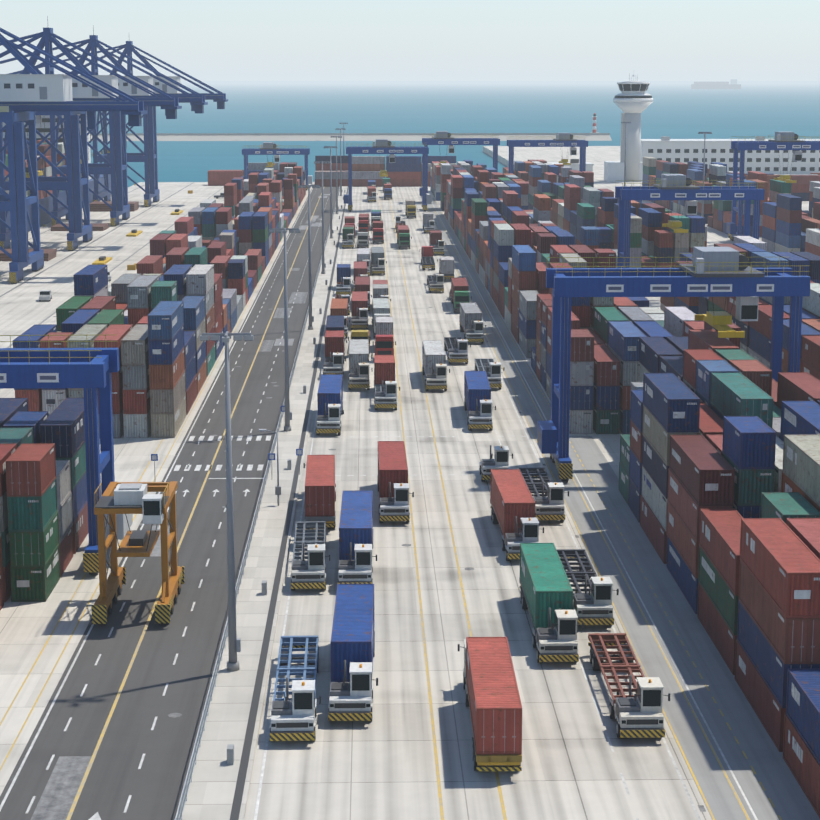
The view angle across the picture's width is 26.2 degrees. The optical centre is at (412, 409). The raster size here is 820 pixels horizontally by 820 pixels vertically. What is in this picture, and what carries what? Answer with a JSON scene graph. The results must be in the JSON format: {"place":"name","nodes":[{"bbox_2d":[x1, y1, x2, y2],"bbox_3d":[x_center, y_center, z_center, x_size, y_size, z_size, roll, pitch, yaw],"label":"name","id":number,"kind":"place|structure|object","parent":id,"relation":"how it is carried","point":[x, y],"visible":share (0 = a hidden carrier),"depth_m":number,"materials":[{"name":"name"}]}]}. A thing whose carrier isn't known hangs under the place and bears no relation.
{"place":"outdoors","nodes":[
{"label":"outdoors","id":0,"kind":"place"},
{"bbox_2d":[0,183,338,819],"bbox_3d":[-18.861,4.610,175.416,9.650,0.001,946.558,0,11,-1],"label":"access road","id":1,"kind":"structure","parent":0,"point":[152,786],"depth_m":119.90,"materials":[{"name":"grey asphalt"}]},
{"bbox_2d":[91,481,184,623],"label":"straddle carrier","id":2,"kind":"object","parent":1,"relation":"on","point":[125,498],"visible":1,"depth_m":121.44,"materials":[{"name":"paint"}]},
{"bbox_2d":[0,146,808,819],"bbox_3d":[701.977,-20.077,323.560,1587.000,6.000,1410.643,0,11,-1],"label":"terminal pavement","id":3,"kind":"structure","parent":0,"point":[382,764],"depth_m":123.73,"materials":[{"name":"concrete"}]},
{"bbox_2d":[0,398,87,609],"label":"container stacks","id":4,"kind":"object","parent":3,"relation":"on","point":[43,510],"visible":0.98,"depth_m":129.09,"materials":[{"name":"paint"}]},
{"bbox_2d":[39,290,51,300],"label":"service van","id":5,"kind":"object","parent":3,"relation":"on","point":[45,294],"visible":1,"depth_m":298.32,"materials":[{"name":"paint"}]},
{"bbox_2d":[0,335,132,574],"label":"gantry crane","id":6,"kind":"object","parent":3,"relation":"on","point":[88,370],"visible":0.77,"depth_m":132.88,"materials":[{"name":"paint"}]},
{"bbox_2d":[0,28,147,283],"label":"ship-to-shore crane","id":7,"kind":"object","parent":3,"relation":"on","point":[24,97],"visible":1,"depth_m":327.08,"materials":[{"name":"paint"}]},
{"bbox_2d":[0,16,181,250],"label":"ship-to-shore crane","id":8,"kind":"object","parent":3,"relation":"on","point":[74,180],"visible":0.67,"depth_m":388.79,"materials":[{"name":"paint"}]},
{"bbox_2d":[0,190,192,269],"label":"quayside equipment","id":9,"kind":"object","parent":3,"relation":"on","point":[95,206],"visible":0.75,"depth_m":437.09,"materials":[{"name":"paint"}]},
{"bbox_2d":[0,27,207,225],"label":"ship-to-shore crane","id":10,"kind":"object","parent":3,"relation":"on","point":[115,167],"visible":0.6,"depth_m":453.72,"materials":[{"name":"paint"}]},
{"bbox_2d":[9,41,227,206],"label":"ship-to-shore crane","id":11,"kind":"object","parent":3,"relation":"on","point":[148,156],"visible":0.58,"depth_m":521.77,"materials":[{"name":"paint"}]},
{"bbox_2d":[13,162,305,438],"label":"container stacks","id":12,"kind":"object","parent":3,"relation":"on","point":[201,269],"visible":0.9,"depth_m":216.69,"materials":[{"name":"paint"}]},
{"bbox_2d":[28,184,344,764],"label":"yard clutter","id":13,"kind":"object","parent":3,"relation":"on","point":[230,747],"visible":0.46,"depth_m":164.12,"materials":[{"name":"paint"}]},
{"bbox_2d":[208,163,278,185],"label":"container stacks","id":14,"kind":"object","parent":3,"relation":"on","point":[219,177],"visible":0.52,"depth_m":623.97,"materials":[{"name":"paint"}]},
{"bbox_2d":[182,186,348,819],"bbox_3d":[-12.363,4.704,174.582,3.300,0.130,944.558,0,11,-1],"label":"sidewalk","id":15,"kind":"structure","parent":3,"relation":"on","point":[211,791],"depth_m":123.76,"materials":[{"name":"concrete"}]},
{"bbox_2d":[200,331,253,671],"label":"lamp mast","id":16,"kind":"object","parent":15,"relation":"on","point":[234,644],"visible":1,"depth_m":109.56,"materials":[{"name":"metal"}]},
{"bbox_2d":[174,187,339,819],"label":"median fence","id":17,"kind":"object","parent":15,"relation":"on","point":[192,763],"visible":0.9,"depth_m":116.30,"materials":[{"name":"paint"}]},
{"bbox_2d":[259,429,280,505],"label":"pole","id":18,"kind":"object","parent":15,"relation":"on","point":[277,490],"visible":1,"depth_m":154.05,"materials":[{"name":"metal"}]},
{"bbox_2d":[269,228,300,430],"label":"lamp mast","id":19,"kind":"object","parent":15,"relation":"on","point":[288,418],"visible":1,"depth_m":185.50,"materials":[{"name":"metal"}]},
{"bbox_2d":[230,186,348,819],"bbox_3d":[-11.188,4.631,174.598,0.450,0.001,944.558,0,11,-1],"label":"curb","id":20,"kind":"structure","parent":15,"relation":"on","point":[239,790],"depth_m":123.28,"materials":[{"name":"grey concrete"}]},
{"bbox_2d":[298,185,319,329],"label":"lamp mast","id":21,"kind":"object","parent":15,"relation":"on","point":[311,320],"visible":1,"depth_m":261.38,"materials":[{"name":"metal"}]},
{"bbox_2d":[314,161,330,273],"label":"lamp mast","id":22,"kind":"object","parent":15,"relation":"on","point":[323,260],"visible":1,"depth_m":337.53,"materials":[{"name":"metal"}]},
{"bbox_2d":[324,146,337,238],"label":"lamp mast","id":23,"kind":"object","parent":15,"relation":"on","point":[331,232],"visible":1,"depth_m":413.43,"materials":[{"name":"metal"}]},
{"bbox_2d":[330,136,341,213],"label":"lamp mast","id":24,"kind":"object","parent":15,"relation":"on","point":[337,208],"visible":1,"depth_m":489.76,"materials":[{"name":"metal"}]},
{"bbox_2d":[335,128,345,195],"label":"lamp mast","id":25,"kind":"object","parent":15,"relation":"on","point":[341,190],"visible":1,"depth_m":565.72,"materials":[{"name":"metal"}]},
{"bbox_2d":[241,142,312,190],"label":"gantry crane","id":26,"kind":"object","parent":3,"relation":"on","point":[271,148],"visible":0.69,"depth_m":595.87,"materials":[{"name":"paint"}]},
{"bbox_2d":[270,635,320,740],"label":"yard truck","id":27,"kind":"object","parent":3,"relation":"on","point":[293,718],"visible":0.98,"depth_m":100.03,"materials":[{"name":"paint"}]},
{"bbox_2d":[291,521,329,589],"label":"yard truck","id":28,"kind":"object","parent":3,"relation":"on","point":[310,573],"visible":1,"depth_m":128.95,"materials":[{"name":"paint"}]},
{"bbox_2d":[303,455,335,528],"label":"yard truck","id":29,"kind":"object","parent":3,"relation":"on","point":[320,490],"visible":0.98,"depth_m":145.10,"materials":[{"name":"paint"}]},
{"bbox_2d":[316,374,343,434],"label":"yard truck","id":30,"kind":"object","parent":3,"relation":"on","point":[330,400],"visible":1,"depth_m":187.55,"materials":[{"name":"paint"}]},
{"bbox_2d":[323,330,345,374],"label":"yard truck","id":31,"kind":"object","parent":3,"relation":"on","point":[335,360],"visible":0.96,"depth_m":228.52,"materials":[{"name":"paint"}]},
{"bbox_2d":[326,315,346,356],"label":"yard truck","id":32,"kind":"object","parent":3,"relation":"on","point":[334,322],"visible":0.35,"depth_m":242.20,"materials":[{"name":"paint"}]},
{"bbox_2d":[330,298,349,337],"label":"yard truck","id":33,"kind":"object","parent":3,"relation":"on","point":[339,306],"visible":0.44,"depth_m":257.15,"materials":[{"name":"paint"}]},
{"bbox_2d":[335,294,351,314],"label":"yard truck","id":34,"kind":"object","parent":3,"relation":"on","point":[342,296],"visible":0.29,"depth_m":280.60,"materials":[{"name":"paint"}]},
{"bbox_2d":[336,264,352,295],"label":"yard truck","id":35,"kind":"object","parent":3,"relation":"on","point":[343,285],"visible":0.98,"depth_m":313.08,"materials":[{"name":"paint"}]},
{"bbox_2d":[342,225,354,247],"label":"yard truck","id":36,"kind":"object","parent":3,"relation":"on","point":[348,240],"visible":1,"depth_m":393.76,"materials":[{"name":"paint"}]},
{"bbox_2d":[345,216,356,228],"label":"yard truck","id":37,"kind":"object","parent":3,"relation":"on","point":[349,220],"visible":0.42,"depth_m":424.90,"materials":[{"name":"paint"}]},
{"bbox_2d":[328,584,377,720],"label":"yard truck","id":38,"kind":"object","parent":3,"relation":"on","point":[352,656],"visible":1,"depth_m":104.73,"materials":[{"name":"paint"}]},
{"bbox_2d":[337,490,376,583],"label":"yard truck","id":39,"kind":"object","parent":3,"relation":"on","point":[355,541],"visible":0.98,"depth_m":131.22,"materials":[{"name":"paint"}]},
{"bbox_2d":[351,291,367,329],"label":"yard truck","id":40,"kind":"object","parent":3,"relation":"on","point":[359,309],"visible":1,"depth_m":265.94,"materials":[{"name":"paint"}]},
{"bbox_2d":[348,329,370,352],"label":"yard truck","id":41,"kind":"object","parent":3,"relation":"on","point":[360,334],"visible":0.48,"depth_m":237.46,"materials":[{"name":"paint"}]},
{"bbox_2d":[348,339,372,389],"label":"yard truck","id":42,"kind":"object","parent":3,"relation":"on","point":[359,377],"visible":1,"depth_m":214.59,"materials":[{"name":"paint"}]},
{"bbox_2d":[353,261,367,290],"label":"yard truck","id":43,"kind":"object","parent":3,"relation":"on","point":[360,268],"visible":0.56,"depth_m":311.92,"materials":[{"name":"paint"}]},
{"bbox_2d":[355,276,371,310],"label":"yard truck","id":44,"kind":"object","parent":3,"relation":"on","point":[362,283],"visible":0.52,"depth_m":287.15,"materials":[{"name":"paint"}]},
{"bbox_2d":[357,232,369,247],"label":"yard truck","id":45,"kind":"object","parent":3,"relation":"on","point":[363,238],"visible":1,"depth_m":391.67,"materials":[{"name":"paint"}]},
{"bbox_2d":[358,214,369,234],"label":"yard truck","id":46,"kind":"object","parent":3,"relation":"on","point":[363,224],"visible":0.94,"depth_m":424.88,"materials":[{"name":"paint"}]},
{"bbox_2d":[357,248,371,275],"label":"yard truck","id":47,"kind":"object","parent":3,"relation":"on","point":[363,254],"visible":0.52,"depth_m":337.59,"materials":[{"name":"paint"}]},
{"bbox_2d":[367,186,377,201],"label":"yard truck","id":48,"kind":"object","parent":3,"relation":"on","point":[371,193],"visible":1,"depth_m":541.50,"materials":[{"name":"paint"}]},
{"bbox_2d":[371,210,380,229],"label":"yard truck","id":49,"kind":"object","parent":3,"relation":"on","point":[375,215],"visible":0.71,"depth_m":438.49,"materials":[{"name":"paint"}]},
{"bbox_2d":[371,221,383,243],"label":"yard truck","id":50,"kind":"object","parent":3,"relation":"on","point":[378,233],"visible":1,"depth_m":402.12,"materials":[{"name":"paint"}]},
{"bbox_2d":[371,247,386,274],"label":"yard truck","id":51,"kind":"object","parent":3,"relation":"on","point":[377,260],"visible":1,"depth_m":339.94,"materials":[{"name":"paint"}]},
{"bbox_2d":[372,298,389,337],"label":"yard truck","id":52,"kind":"object","parent":3,"relation":"on","point":[380,307],"visible":0.46,"depth_m":258.30,"materials":[{"name":"paint"}]},
{"bbox_2d":[373,280,390,300],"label":"yard truck","id":53,"kind":"object","parent":3,"relation":"on","point":[380,288],"visible":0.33,"depth_m":282.00,"materials":[{"name":"paint"}]},
{"bbox_2d":[373,317,395,354],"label":"yard truck","id":54,"kind":"object","parent":3,"relation":"on","point":[384,341],"visible":0.85,"depth_m":233.42,"materials":[{"name":"paint"}]},
{"bbox_2d":[315,156,456,186],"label":"container stacks","id":55,"kind":"object","parent":3,"relation":"on","point":[404,171],"depth_m":619.38,"materials":[{"name":"paint"}]},
{"bbox_2d":[374,355,399,409],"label":"yard truck","id":56,"kind":"object","parent":3,"relation":"on","point":[385,388],"visible":1,"depth_m":207.60,"materials":[{"name":"paint"}]},
{"bbox_2d":[383,184,391,199],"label":"yard truck","id":57,"kind":"object","parent":3,"relation":"on","point":[387,191],"visible":1,"depth_m":550.73,"materials":[{"name":"paint"}]},
{"bbox_2d":[344,139,431,211],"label":"gantry crane","id":58,"kind":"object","parent":3,"relation":"on","point":[383,146],"visible":1,"depth_m":500.46,"materials":[{"name":"paint"}]},
{"bbox_2d":[0,182,781,819],"bbox_3d":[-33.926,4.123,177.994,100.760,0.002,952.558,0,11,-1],"label":"lane markings","id":59,"kind":"object","parent":3,"relation":"on","point":[62,790],"depth_m":119.45,"materials":[{"name":"paint"}]},
{"bbox_2d":[377,441,413,522],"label":"yard truck","id":60,"kind":"object","parent":3,"relation":"on","point":[393,484],"visible":1,"depth_m":150.74,"materials":[{"name":"paint"}]},
{"bbox_2d":[395,216,405,232],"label":"yard truck","id":61,"kind":"object","parent":3,"relation":"on","point":[398,221],"visible":0.46,"depth_m":443.42,"materials":[{"name":"paint"}]},
{"bbox_2d":[397,225,411,248],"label":"yard truck","id":62,"kind":"object","parent":3,"relation":"on","point":[403,235],"visible":1,"depth_m":389.56,"materials":[{"name":"paint"}]},
{"bbox_2d":[405,200,415,217],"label":"yard truck","id":63,"kind":"object","parent":3,"relation":"on","point":[410,209],"visible":1,"depth_m":475.61,"materials":[{"name":"paint"}]},
{"bbox_2d":[421,246,434,269],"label":"yard truck","id":64,"kind":"object","parent":3,"relation":"on","point":[427,259],"visible":1,"depth_m":357.38,"materials":[{"name":"paint"}]},
{"bbox_2d":[423,212,434,232],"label":"yard truck","id":65,"kind":"object","parent":3,"relation":"on","point":[428,222],"visible":0.96,"depth_m":438.05,"materials":[{"name":"paint"}]},
{"bbox_2d":[422,340,449,390],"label":"yard truck","id":66,"kind":"object","parent":3,"relation":"on","point":[434,368],"visible":1,"depth_m":213.86,"materials":[{"name":"paint"}]},
{"bbox_2d":[427,274,445,292],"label":"yard truck","id":67,"kind":"object","parent":3,"relation":"on","point":[435,282],"visible":1,"depth_m":309.79,"materials":[{"name":"paint"}]},
{"bbox_2d":[429,230,444,254],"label":"yard truck","id":68,"kind":"object","parent":3,"relation":"on","point":[436,241],"visible":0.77,"depth_m":384.51,"materials":[{"name":"paint"}]},
{"bbox_2d":[437,257,453,278],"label":"yard truck","id":69,"kind":"object","parent":3,"relation":"on","point":[446,266],"visible":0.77,"depth_m":326.46,"materials":[{"name":"paint"}]},
{"bbox_2d":[444,337,470,363],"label":"yard truck","id":70,"kind":"object","parent":3,"relation":"on","point":[456,348],"visible":1,"depth_m":231.74,"materials":[{"name":"paint"}]},
{"bbox_2d":[430,160,486,200],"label":"container stacks","id":71,"kind":"object","parent":3,"relation":"on","point":[435,184],"visible":0.29,"depth_m":559.68,"materials":[{"name":"paint"}]},
{"bbox_2d":[451,278,471,312],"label":"yard truck","id":72,"kind":"object","parent":3,"relation":"on","point":[459,290],"visible":0.79,"depth_m":285.00,"materials":[{"name":"paint"}]},
{"bbox_2d":[459,302,485,343],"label":"yard truck","id":73,"kind":"object","parent":3,"relation":"on","point":[471,322],"visible":1,"depth_m":252.03,"materials":[{"name":"paint"}]},
{"bbox_2d":[464,371,495,430],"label":"yard truck","id":74,"kind":"object","parent":3,"relation":"on","point":[478,402],"visible":1,"depth_m":189.97,"materials":[{"name":"paint"}]},
{"bbox_2d":[475,359,503,388],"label":"yard truck","id":75,"kind":"object","parent":3,"relation":"on","point":[491,368],"visible":0.73,"depth_m":212.81,"materials":[{"name":"paint"}]},
{"bbox_2d":[458,637,521,770],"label":"yard truck","id":76,"kind":"object","parent":3,"relation":"on","point":[492,698],"visible":1,"depth_m":95.14,"materials":[{"name":"paint"}]},
{"bbox_2d":[479,445,512,481],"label":"yard truck","id":77,"kind":"object","parent":3,"relation":"on","point":[500,460],"visible":0.79,"depth_m":163.64,"materials":[{"name":"paint"}]},
{"bbox_2d":[490,469,543,560],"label":"yard truck","id":78,"kind":"object","parent":3,"relation":"on","point":[512,501],"visible":0.88,"depth_m":139.24,"materials":[{"name":"paint"}]},
{"bbox_2d":[503,160,563,182],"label":"container stacks","id":79,"kind":"object","parent":3,"relation":"on","point":[521,169],"visible":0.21,"depth_m":568.52,"materials":[{"name":"paint"}]},
{"bbox_2d":[519,467,568,521],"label":"yard truck","id":80,"kind":"object","parent":3,"relation":"on","point":[550,506],"visible":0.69,"depth_m":148.90,"materials":[{"name":"paint"}]},
{"bbox_2d":[507,133,587,173],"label":"gantry crane","id":81,"kind":"object","parent":3,"relation":"on","point":[565,140],"visible":0.62,"depth_m":527.10,"materials":[{"name":"paint"}]},
{"bbox_2d":[519,543,583,662],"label":"yard truck","id":82,"kind":"object","parent":3,"relation":"on","point":[546,595],"visible":1,"depth_m":115.14,"materials":[{"name":"paint"}]},
{"bbox_2d":[440,163,703,433],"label":"container stacks","id":83,"kind":"object","parent":3,"relation":"on","point":[510,242],"visible":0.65,"depth_m":244.23,"materials":[{"name":"paint"}]},
{"bbox_2d":[556,549,618,625],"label":"yard truck","id":84,"kind":"object","parent":3,"relation":"on","point":[594,607],"visible":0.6,"depth_m":120.64,"materials":[{"name":"paint"}]},
{"bbox_2d":[525,166,706,267],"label":"container stacks","id":85,"kind":"object","parent":3,"relation":"on","point":[578,199],"visible":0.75,"depth_m":351.63,"materials":[{"name":"paint"}]},
{"bbox_2d":[621,122,630,179],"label":"light pole","id":86,"kind":"object","parent":3,"relation":"on","point":[625,152],"visible":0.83,"depth_m":553.12,"materials":[{"name":"metal"}]},
{"bbox_2d":[588,633,669,737],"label":"yard truck","id":87,"kind":"object","parent":3,"relation":"on","point":[638,714],"visible":1,"depth_m":101.18,"materials":[{"name":"paint"}]},
{"bbox_2d":[537,247,810,481],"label":"gantry crane","id":88,"kind":"object","parent":3,"relation":"on","point":[712,272],"visible":0.77,"depth_m":163.40,"materials":[{"name":"paint"}]},
{"bbox_2d":[615,174,764,267],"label":"gantry crane","id":89,"kind":"object","parent":3,"relation":"on","point":[680,187],"visible":0.69,"depth_m":293.61,"materials":[{"name":"paint"}]},
{"bbox_2d":[698,132,711,216],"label":"light pole","id":90,"kind":"object","parent":3,"relation":"on","point":[704,133],"visible":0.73,"depth_m":410.38,"materials":[{"name":"metal"}]},
{"bbox_2d":[642,157,791,236],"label":"container stacks","id":91,"kind":"object","parent":3,"relation":"on","point":[717,214],"visible":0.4,"depth_m":464.25,"materials":[{"name":"paint"}]},
{"bbox_2d":[619,321,819,817],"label":"container stacks","id":92,"kind":"object","parent":3,"relation":"on","point":[719,476],"visible":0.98,"depth_m":121.89,"materials":[{"name":"paint"}]},
{"bbox_2d":[660,236,819,379],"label":"container stacks","id":93,"kind":"object","parent":3,"relation":"on","point":[755,342],"visible":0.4,"depth_m":213.03,"materials":[{"name":"paint"}]},
{"bbox_2d":[726,132,819,240],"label":"gantry crane","id":94,"kind":"object","parent":3,"relation":"on","point":[785,141],"visible":0.88,"depth_m":400.50,"materials":[{"name":"paint"}]},
{"bbox_2d":[745,173,819,200],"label":"container stacks","id":95,"kind":"object","parent":3,"relation":"on","point":[800,187],"visible":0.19,"depth_m":545.19,"materials":[{"name":"paint"}]},
{"bbox_2d":[762,194,819,255],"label":"container stacks","id":96,"kind":"object","parent":3,"relation":"on","point":[787,226],"visible":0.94,"depth_m":368.51,"materials":[{"name":"paint"}]},
{"bbox_2d":[802,181,819,217],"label":"container stacks","id":97,"kind":"object","parent":3,"relation":"on","point":[814,190],"visible":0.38,"depth_m":461.22,"materials":[{"name":"paint"}]},
{"bbox_2d":[0,0,819,80],"label":"sky","id":98,"kind":"structure","parent":0,"point":[206,40],"materials":[{"name":"white"}]},
{"bbox_2d":[90,81,819,186],"bbox_3d":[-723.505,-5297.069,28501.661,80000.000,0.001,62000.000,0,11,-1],"label":"sea","id":99,"kind":"structure","parent":0,"point":[678,110],"depth_m":2073.72,"materials":[{"name":"liquid"}]},
{"bbox_2d":[2,114,110,239],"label":"container ship","id":100,"kind":"object","parent":99,"relation":"on","point":[45,200],"visible":0.17,"depth_m":488.38,"materials":[{"name":"paint"}]},
{"bbox_2d":[91,133,611,140],"bbox_3d":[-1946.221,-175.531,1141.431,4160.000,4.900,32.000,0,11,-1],"label":"breakwater","id":101,"kind":"object","parent":99,"relation":"in","point":[313,136],"visible":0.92,"depth_m":1182.00,"materials":[{"name":"stone"}]},
{"bbox_2d":[691,79,740,88],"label":"ship","id":102,"kind":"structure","parent":99,"relation":"on","point":[733,84],"depth_m":7888.72,"materials":[{"name":"paint"}]},
{"bbox_2d":[547,159,593,171],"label":"shed","id":103,"kind":"structure","parent":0,"point":[574,165],"depth_m":668.07,"materials":[{"name":"paint"}]},
{"bbox_2d":[427,198,819,819],"bbox_3d":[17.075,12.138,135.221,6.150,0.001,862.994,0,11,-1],"label":"road lane","id":104,"kind":"structure","parent":0,"point":[783,791],"depth_m":118.61,"materials":[{"name":"grey concrete"}]},
{"bbox_2d":[419,131,499,195],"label":"gantry crane","id":105,"kind":"object","parent":104,"relation":"on","point":[447,138],"visible":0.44,"depth_m":533.19,"materials":[{"name":"paint"}]},
{"bbox_2d":[604,73,652,181],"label":"control tower","id":106,"kind":"structure","parent":0,"point":[633,101],"depth_m":645.40,"materials":[{"name":"paint"}]},
{"bbox_2d":[641,136,819,173],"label":"office building","id":107,"kind":"structure","parent":0,"point":[666,148],"depth_m":701.13,"materials":[{"name":"paint"}]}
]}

